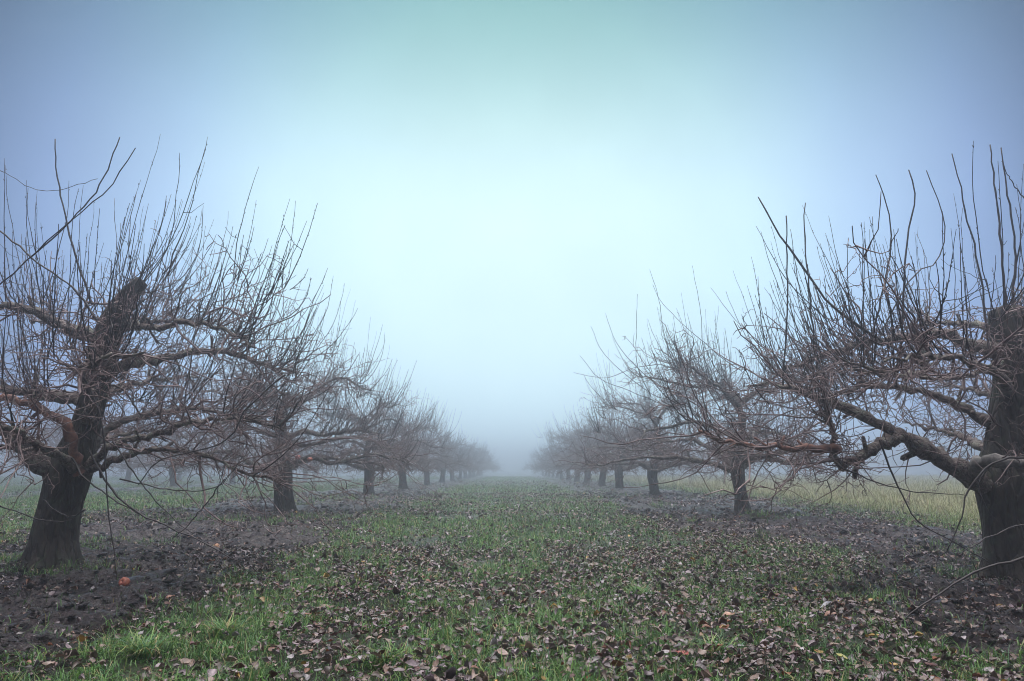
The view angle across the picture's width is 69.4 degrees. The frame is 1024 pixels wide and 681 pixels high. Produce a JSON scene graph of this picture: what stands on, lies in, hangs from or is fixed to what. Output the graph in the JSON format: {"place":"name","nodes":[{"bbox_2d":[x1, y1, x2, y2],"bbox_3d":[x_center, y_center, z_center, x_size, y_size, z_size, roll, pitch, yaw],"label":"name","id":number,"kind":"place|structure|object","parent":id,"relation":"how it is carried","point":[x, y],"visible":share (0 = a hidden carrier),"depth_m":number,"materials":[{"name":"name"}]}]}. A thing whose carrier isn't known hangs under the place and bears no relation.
{"place":"outdoors","nodes":[
{"label":"outdoors","id":0,"kind":"place"},
{"bbox_2d":[0,472,1023,680],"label":"ground","id":1,"kind":"structure","parent":0,"point":[959,589],"depth_m":6.30,"materials":[{"name":"green plant"}]},
{"bbox_2d":[42,661,54,664],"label":"fallen leaf","id":2,"kind":"object","parent":1,"relation":"on","point":[46,662],"visible":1,"depth_m":3.19,"materials":[{"name":"beige plant"}]},
{"bbox_2d":[0,408,101,480],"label":"apple tree","id":3,"kind":"object","parent":1,"relation":"on","point":[54,435],"visible":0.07,"depth_m":37.03,"materials":[{"name":"brown plant"}]},
{"bbox_2d":[76,634,86,641],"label":"fallen leaf","id":4,"kind":"object","parent":1,"relation":"on","point":[82,638],"visible":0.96,"depth_m":3.68,"materials":[{"name":"brown plant"}]},
{"bbox_2d":[0,380,170,480],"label":"apple tree","id":5,"kind":"object","parent":1,"relation":"on","point":[57,437],"visible":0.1,"depth_m":24.65,"materials":[{"name":"brown plant"}]},
{"bbox_2d":[90,650,97,657],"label":"fallen leaf","id":6,"kind":"object","parent":1,"relation":"on","point":[94,654],"visible":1,"depth_m":3.35,"materials":[{"name":"brown plant"}]},
{"bbox_2d":[118,577,129,585],"bbox_3d":[-2.955,1.843,5.635,0.084,0.084,0.082,-33,-40,-15],"label":"apple","id":7,"kind":"object","parent":1,"relation":"on","point":[123,581],"visible":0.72,"depth_m":5.62,"materials":[{"name":"red plant"}]},
{"bbox_2d":[107,423,165,481],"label":"apple tree","id":8,"kind":"object","parent":1,"relation":"on","point":[128,471],"visible":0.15,"depth_m":44.14,"materials":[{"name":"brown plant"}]},
{"bbox_2d":[100,624,185,663],"bbox_3d":[-1.747,1.444,3.525,0.396,0.137,0.420,4,-11,-22],"label":"grass tuft","id":9,"kind":"object","parent":1,"relation":"on","point":[143,649],"visible":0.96,"depth_m":3.50,"materials":[{"name":"green plant"}]},
{"bbox_2d":[100,405,241,485],"bbox_3d":[-14.864,4.530,31.745,5.424,3.766,5.119,-9,-13,40],"label":"apple tree","id":10,"kind":"object","parent":1,"relation":"on","point":[172,481],"visible":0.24,"depth_m":31.43,"materials":[{"name":"brown plant"}]},
{"bbox_2d":[140,438,214,479],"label":"apple tree","id":11,"kind":"object","parent":1,"relation":"on","point":[179,477],"visible":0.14,"depth_m":51.03,"materials":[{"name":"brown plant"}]},
{"bbox_2d":[179,658,194,664],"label":"fallen leaf","id":12,"kind":"object","parent":1,"relation":"on","point":[185,661],"visible":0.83,"depth_m":3.24,"materials":[{"name":"beige plant"}]},
{"bbox_2d":[0,137,400,577],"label":"apple tree","id":13,"kind":"object","parent":1,"relation":"on","point":[68,466],"visible":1,"depth_m":6.30,"materials":[{"name":"brown plant"}]},
{"bbox_2d":[207,669,216,676],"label":"fallen leaf","id":14,"kind":"object","parent":1,"relation":"on","point":[213,672],"visible":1,"depth_m":3.00,"materials":[{"name":"beige plant"}]},
{"bbox_2d":[177,423,271,483],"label":"apple tree","id":15,"kind":"object","parent":1,"relation":"on","point":[233,479],"visible":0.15,"depth_m":38.26,"materials":[{"name":"brown plant"}]},
{"bbox_2d":[202,612,258,640],"bbox_3d":[-1.512,1.528,3.975,0.377,0.131,0.418,3,-10,-15],"label":"grass tuft","id":16,"kind":"object","parent":1,"relation":"on","point":[218,634],"visible":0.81,"depth_m":3.96,"materials":[{"name":"green plant"}]},
{"bbox_2d":[250,661,258,669],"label":"fallen leaf","id":17,"kind":"object","parent":1,"relation":"on","point":[256,665],"visible":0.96,"depth_m":3.11,"materials":[{"name":"beige plant"}]},
{"bbox_2d":[272,649,279,654],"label":"fallen leaf","id":18,"kind":"object","parent":1,"relation":"on","point":[277,651],"visible":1,"depth_m":3.41,"materials":[{"name":"grey plant"}]},
{"bbox_2d":[238,437,324,475],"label":"apple tree","id":19,"kind":"object","parent":1,"relation":"on","point":[292,457],"visible":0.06,"depth_m":45.58,"materials":[{"name":"brown plant"}]},
{"bbox_2d":[133,292,441,511],"bbox_3d":[-3.978,1.163,13.369,5.079,4.072,4.992,7,-12,-34],"label":"apple tree","id":20,"kind":"object","parent":1,"relation":"on","point":[293,464],"visible":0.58,"depth_m":12.97,"materials":[{"name":"brown plant"}]},
{"bbox_2d":[302,672,309,679],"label":"fallen leaf","id":21,"kind":"object","parent":1,"relation":"on","point":[306,676],"visible":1,"depth_m":2.94,"materials":[{"name":"grey plant"}]},
{"bbox_2d":[294,424,342,479],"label":"apple tree","id":22,"kind":"object","parent":1,"relation":"on","point":[305,476],"visible":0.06,"depth_m":52.03,"materials":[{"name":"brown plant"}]},
{"bbox_2d":[322,654,331,665],"bbox_3d":[-0.829,1.427,3.302,0.051,0.056,0.022,0,-10,0],"label":"fallen leaf","id":23,"kind":"object","parent":1,"relation":"on","point":[328,657],"visible":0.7,"depth_m":3.30,"materials":[{"name":"brown plant"}]},
{"bbox_2d":[291,359,463,493],"bbox_3d":[-4.040,2.500,20.888,5.088,3.994,5.188,-5,-11,25],"label":"apple tree","id":24,"kind":"object","parent":1,"relation":"on","point":[368,475],"visible":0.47,"depth_m":20.62,"materials":[{"name":"brown plant"}]},
{"bbox_2d":[360,636,415,669],"bbox_3d":[-0.553,1.440,3.426,0.336,0.115,0.334,0,-10,0],"label":"grass tuft","id":25,"kind":"object","parent":1,"relation":"on","point":[385,653],"visible":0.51,"depth_m":3.37,"materials":[{"name":"green plant"}]},
{"bbox_2d":[328,393,468,488],"bbox_3d":[-4.169,3.659,27.473,5.386,3.994,4.978,0,-10,0],"label":"apple tree","id":26,"kind":"object","parent":1,"relation":"on","point":[403,478],"visible":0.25,"depth_m":27.21,"materials":[{"name":"brown plant"}]},
{"bbox_2d":[394,667,404,671],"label":"fallen leaf","id":27,"kind":"object","parent":1,"relation":"on","point":[399,669],"visible":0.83,"depth_m":3.15,"materials":[{"name":"grey plant"}]},
{"bbox_2d":[406,659,417,665],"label":"fallen leaf","id":28,"kind":"object","parent":1,"relation":"on","point":[411,662],"visible":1,"depth_m":3.14,"materials":[{"name":"beige plant"}]},
{"bbox_2d":[386,419,471,484],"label":"apple tree","id":29,"kind":"object","parent":1,"relation":"on","point":[426,478],"visible":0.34,"depth_m":34.97,"materials":[{"name":"brown plant"}]},
{"bbox_2d":[406,429,477,482],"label":"apple tree","id":30,"kind":"object","parent":1,"relation":"on","point":[443,472],"visible":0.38,"depth_m":42.29,"materials":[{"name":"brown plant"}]},
{"bbox_2d":[442,655,451,659],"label":"fallen leaf","id":31,"kind":"object","parent":1,"relation":"on","point":[446,657],"visible":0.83,"depth_m":3.34,"materials":[{"name":"brown plant"}]},
{"bbox_2d":[444,667,455,678],"bbox_3d":[-0.245,1.317,2.929,0.050,0.045,0.010,5,-11,-25],"label":"fallen leaf","id":32,"kind":"object","parent":1,"relation":"on","point":[449,673],"visible":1,"depth_m":2.93,"materials":[{"name":"plant"}]},
{"bbox_2d":[418,435,488,480],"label":"apple tree","id":33,"kind":"object","parent":1,"relation":"on","point":[452,478],"visible":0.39,"depth_m":49.98,"materials":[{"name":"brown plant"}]},
{"bbox_2d":[441,436,485,478],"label":"apple tree","id":34,"kind":"object","parent":1,"relation":"on","point":[460,473],"visible":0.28,"depth_m":57.23,"materials":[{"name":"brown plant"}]},
{"bbox_2d":[463,674,471,680],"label":"fallen leaf","id":35,"kind":"object","parent":1,"relation":"on","point":[469,678],"visible":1,"depth_m":2.94,"materials":[{"name":"beige plant"}]},
{"bbox_2d":[463,660,472,670],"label":"fallen leaf","id":36,"kind":"object","parent":1,"relation":"on","point":[467,664],"visible":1,"depth_m":3.15,"materials":[{"name":"grey plant"}]},
{"bbox_2d":[449,440,498,477],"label":"apple tree","id":37,"kind":"object","parent":1,"relation":"on","point":[470,473],"visible":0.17,"depth_m":70.92,"materials":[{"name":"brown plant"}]},
{"bbox_2d":[471,669,479,678],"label":"fallen leaf","id":38,"kind":"object","parent":1,"relation":"on","point":[473,674],"visible":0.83,"depth_m":3.01,"materials":[{"name":"beige plant"}]},
{"bbox_2d":[461,439,494,477],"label":"apple tree","id":39,"kind":"object","parent":1,"relation":"on","point":[478,457],"visible":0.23,"depth_m":63.91,"materials":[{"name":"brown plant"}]},
{"bbox_2d":[462,443,497,476],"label":"apple tree","id":40,"kind":"object","parent":1,"relation":"on","point":[473,474],"visible":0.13,"depth_m":77.44,"materials":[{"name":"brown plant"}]},
{"bbox_2d":[479,671,485,677],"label":"fallen leaf","id":41,"kind":"object","parent":1,"relation":"on","point":[482,673],"visible":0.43,"depth_m":3.04,"materials":[{"name":"plant"}]},
{"bbox_2d":[467,444,504,475],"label":"apple tree","id":42,"kind":"object","parent":1,"relation":"on","point":[489,466],"visible":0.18,"depth_m":84.61,"materials":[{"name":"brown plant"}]},
{"bbox_2d":[475,448,497,475],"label":"apple tree","id":43,"kind":"object","parent":1,"relation":"on","point":[488,470],"visible":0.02,"depth_m":91.33,"materials":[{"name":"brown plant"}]},
{"bbox_2d":[0,473,1023,680],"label":"grass","id":44,"kind":"structure","parent":1,"relation":"on","point":[887,497],"depth_m":5.83,"materials":[{"name":"green plant"}]},
{"bbox_2d":[231,662,244,667],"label":"fallen leaf","id":45,"kind":"object","parent":44,"relation":"on","point":[240,665],"visible":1,"depth_m":3.10,"materials":[{"name":"brown plant"}]},
{"bbox_2d":[270,670,277,676],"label":"fallen leaf","id":46,"kind":"object","parent":44,"relation":"on","point":[273,673],"visible":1,"depth_m":2.96,"materials":[{"name":"brown plant"}]},
{"bbox_2d":[370,651,381,657],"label":"fallen leaf","id":47,"kind":"object","parent":44,"relation":"on","point":[376,654],"visible":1,"depth_m":3.30,"materials":[{"name":"brown plant"}]},
{"bbox_2d":[982,667,993,671],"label":"fallen leaf","id":48,"kind":"object","parent":44,"relation":"on","point":[990,669],"visible":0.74,"depth_m":3.19,"materials":[{"name":"beige plant"}]},
{"bbox_2d":[1004,672,1016,679],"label":"fallen leaf","id":49,"kind":"object","parent":44,"relation":"on","point":[1007,677],"visible":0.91,"depth_m":3.13,"materials":[{"name":"plant"}]},
{"bbox_2d":[0,480,1023,680],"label":"leaf litter","id":50,"kind":"object","parent":1,"relation":"on","point":[734,603],"visible":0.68,"depth_m":5.09,"materials":[{"name":"brown plant"}]},
{"bbox_2d":[600,669,606,680],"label":"fallen leaf","id":51,"kind":"object","parent":50,"relation":"on","point":[604,673],"visible":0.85,"depth_m":2.94,"materials":[{"name":"plant"}]},
{"bbox_2d":[0,489,1023,679],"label":"soil clods","id":52,"kind":"object","parent":1,"relation":"on","point":[87,621],"visible":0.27,"depth_m":5.45,"materials":[{"name":"brown soil"}]},
{"bbox_2d":[522,450,549,475],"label":"apple tree","id":53,"kind":"object","parent":1,"relation":"on","point":[542,471],"visible":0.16,"depth_m":93.72,"materials":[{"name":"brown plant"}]},
{"bbox_2d":[523,443,555,475],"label":"apple tree","id":54,"kind":"object","parent":1,"relation":"on","point":[535,454],"visible":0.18,"depth_m":86.55,"materials":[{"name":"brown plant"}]},
{"bbox_2d":[530,450,550,476],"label":"apple tree","id":55,"kind":"object","parent":1,"relation":"on","point":[540,464],"visible":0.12,"depth_m":79.81,"materials":[{"name":"grey plant"}]},
{"bbox_2d":[532,450,562,477],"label":"apple tree","id":56,"kind":"object","parent":1,"relation":"on","point":[557,474],"visible":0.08,"depth_m":66.02,"materials":[{"name":"grey plant"}]},
{"bbox_2d":[531,437,574,478],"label":"apple tree","id":57,"kind":"object","parent":1,"relation":"on","point":[560,473],"visible":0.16,"depth_m":59.08,"materials":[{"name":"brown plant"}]},
{"bbox_2d":[534,450,572,476],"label":"apple tree","id":58,"kind":"object","parent":1,"relation":"on","point":[553,471],"visible":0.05,"depth_m":72.94,"materials":[{"name":"grey plant"}]},
{"bbox_2d":[531,429,584,479],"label":"apple tree","id":59,"kind":"object","parent":1,"relation":"on","point":[568,473],"visible":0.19,"depth_m":52.35,"materials":[{"name":"grey plant"}]},
{"bbox_2d":[534,414,610,481],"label":"apple tree","id":60,"kind":"object","parent":1,"relation":"on","point":[576,475],"visible":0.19,"depth_m":46.14,"materials":[{"name":"grey plant"}]},
{"bbox_2d":[539,419,641,482],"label":"apple tree","id":61,"kind":"object","parent":1,"relation":"on","point":[588,474],"visible":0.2,"depth_m":39.51,"materials":[{"name":"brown plant"}]},
{"bbox_2d":[586,669,597,679],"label":"fallen leaf","id":62,"kind":"object","parent":1,"relation":"on","point":[593,672],"visible":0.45,"depth_m":3.05,"materials":[{"name":"brown plant"}]},
{"bbox_2d":[544,395,670,485],"bbox_3d":[3.958,4.604,33.723,5.818,4.321,5.623,7,-12,-35],"label":"apple tree","id":63,"kind":"object","parent":1,"relation":"on","point":[602,479],"visible":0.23,"depth_m":33.71,"materials":[{"name":"brown plant"}]},
{"bbox_2d":[602,656,613,662],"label":"fallen leaf","id":64,"kind":"object","parent":1,"relation":"on","point":[609,658],"visible":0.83,"depth_m":3.23,"materials":[{"name":"plant"}]},
{"bbox_2d":[604,662,614,668],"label":"fallen leaf","id":65,"kind":"object","parent":1,"relation":"on","point":[607,664],"visible":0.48,"depth_m":3.17,"materials":[{"name":"grey plant"}]},
{"bbox_2d":[549,390,684,489],"bbox_3d":[3.913,3.904,27.897,5.192,3.891,5.753,0,-10,0],"label":"apple tree","id":66,"kind":"object","parent":1,"relation":"on","point":[617,474],"visible":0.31,"depth_m":27.29,"materials":[{"name":"brown plant"}]},
{"bbox_2d":[610,660,624,665],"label":"fallen leaf","id":67,"kind":"object","parent":1,"relation":"on","point":[614,662],"visible":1,"depth_m":3.11,"materials":[{"name":"brown plant"}]},
{"bbox_2d":[622,580,660,600],"bbox_3d":[0.907,1.766,5.236,0.351,0.124,0.371,0,-10,0],"label":"grass tuft","id":68,"kind":"object","parent":1,"relation":"on","point":[637,593],"visible":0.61,"depth_m":5.24,"materials":[{"name":"green plant"}]},
{"bbox_2d":[644,670,653,675],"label":"fallen leaf","id":69,"kind":"object","parent":1,"relation":"on","point":[648,673],"visible":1,"depth_m":2.98,"materials":[{"name":"grey plant"}]},
{"bbox_2d":[655,651,663,657],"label":"fallen leaf","id":70,"kind":"object","parent":1,"relation":"on","point":[660,654],"visible":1,"depth_m":3.26,"materials":[{"name":"plant"}]},
{"bbox_2d":[557,342,780,495],"bbox_3d":[4.356,2.201,20.730,6.138,4.567,6.234,0,-10,0],"label":"apple tree","id":71,"kind":"object","parent":1,"relation":"on","point":[652,479],"visible":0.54,"depth_m":20.63,"materials":[{"name":"brown plant"}]},
{"bbox_2d":[673,676,682,680],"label":"fallen leaf","id":72,"kind":"object","parent":1,"relation":"on","point":[676,678],"visible":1,"depth_m":2.99,"materials":[{"name":"brown plant"}]},
{"bbox_2d":[676,650,688,654],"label":"fallen leaf","id":73,"kind":"object","parent":1,"relation":"on","point":[684,653],"visible":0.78,"depth_m":3.42,"materials":[{"name":"brown plant"}]},
{"bbox_2d":[694,662,706,670],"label":"fallen leaf","id":74,"kind":"object","parent":1,"relation":"on","point":[700,665],"visible":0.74,"depth_m":3.19,"materials":[{"name":"grey plant"}]},
{"bbox_2d":[702,669,711,677],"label":"fallen leaf","id":75,"kind":"object","parent":1,"relation":"on","point":[706,673],"visible":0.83,"depth_m":3.04,"materials":[{"name":"plant"}]},
{"bbox_2d":[677,627,748,662],"bbox_3d":[0.962,1.454,3.549,0.370,0.135,0.329,-2,-10,10],"label":"grass tuft","id":76,"kind":"object","parent":1,"relation":"on","point":[715,650],"visible":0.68,"depth_m":3.53,"materials":[{"name":"green plant"}]},
{"bbox_2d":[555,266,886,511],"bbox_3d":[3.616,0.975,13.353,5.493,4.718,5.772,-5,-11,27],"label":"apple tree","id":77,"kind":"object","parent":1,"relation":"on","point":[733,461],"visible":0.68,"depth_m":12.92,"materials":[{"name":"brown plant"}]},
{"bbox_2d":[722,611,734,615],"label":"fallen leaf","id":78,"kind":"object","parent":1,"relation":"on","point":[728,613],"visible":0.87,"depth_m":4.40,"materials":[{"name":"beige plant"}]},
{"bbox_2d":[734,667,746,673],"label":"fallen leaf","id":79,"kind":"object","parent":1,"relation":"on","point":[742,670],"visible":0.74,"depth_m":3.18,"materials":[{"name":"grey plant"}]},
{"bbox_2d":[750,674,758,678],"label":"fallen leaf","id":80,"kind":"object","parent":1,"relation":"on","point":[755,676],"visible":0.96,"depth_m":3.01,"materials":[{"name":"beige plant"}]},
{"bbox_2d":[757,659,764,665],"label":"fallen leaf","id":81,"kind":"object","parent":1,"relation":"on","point":[760,662],"visible":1,"depth_m":3.18,"materials":[{"name":"beige plant"}]},
{"bbox_2d":[756,673,766,679],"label":"fallen leaf","id":82,"kind":"object","parent":1,"relation":"on","point":[761,676],"visible":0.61,"depth_m":3.08,"materials":[{"name":"brown plant"}]},
{"bbox_2d":[580,141,1023,621],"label":"apple tree","id":83,"kind":"object","parent":1,"relation":"on","point":[991,475],"visible":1,"depth_m":5.93,"materials":[{"name":"brown plant"}]},
{"bbox_2d":[810,653,821,664],"bbox_3d":[1.331,1.387,3.226,0.022,0.042,0.060,4,-11,-24],"label":"fallen leaf","id":84,"kind":"object","parent":1,"relation":"on","point":[816,657],"visible":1,"depth_m":3.22,"materials":[{"name":"plant"}]},
{"bbox_2d":[843,673,857,680],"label":"fallen leaf","id":85,"kind":"object","parent":1,"relation":"on","point":[852,677],"visible":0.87,"depth_m":3.07,"materials":[{"name":"plant"}]},
{"bbox_2d":[877,672,886,680],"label":"fallen leaf","id":86,"kind":"object","parent":1,"relation":"on","point":[879,675],"visible":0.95,"depth_m":3.02,"materials":[{"name":"grey plant"}]},
{"bbox_2d":[900,658,910,665],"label":"fallen leaf","id":87,"kind":"object","parent":1,"relation":"on","point":[907,660],"visible":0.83,"depth_m":3.28,"materials":[{"name":"plant"}]},
{"bbox_2d":[0,0,1023,471],"label":"sky","id":88,"kind":"structure","parent":0,"point":[490,181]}
]}

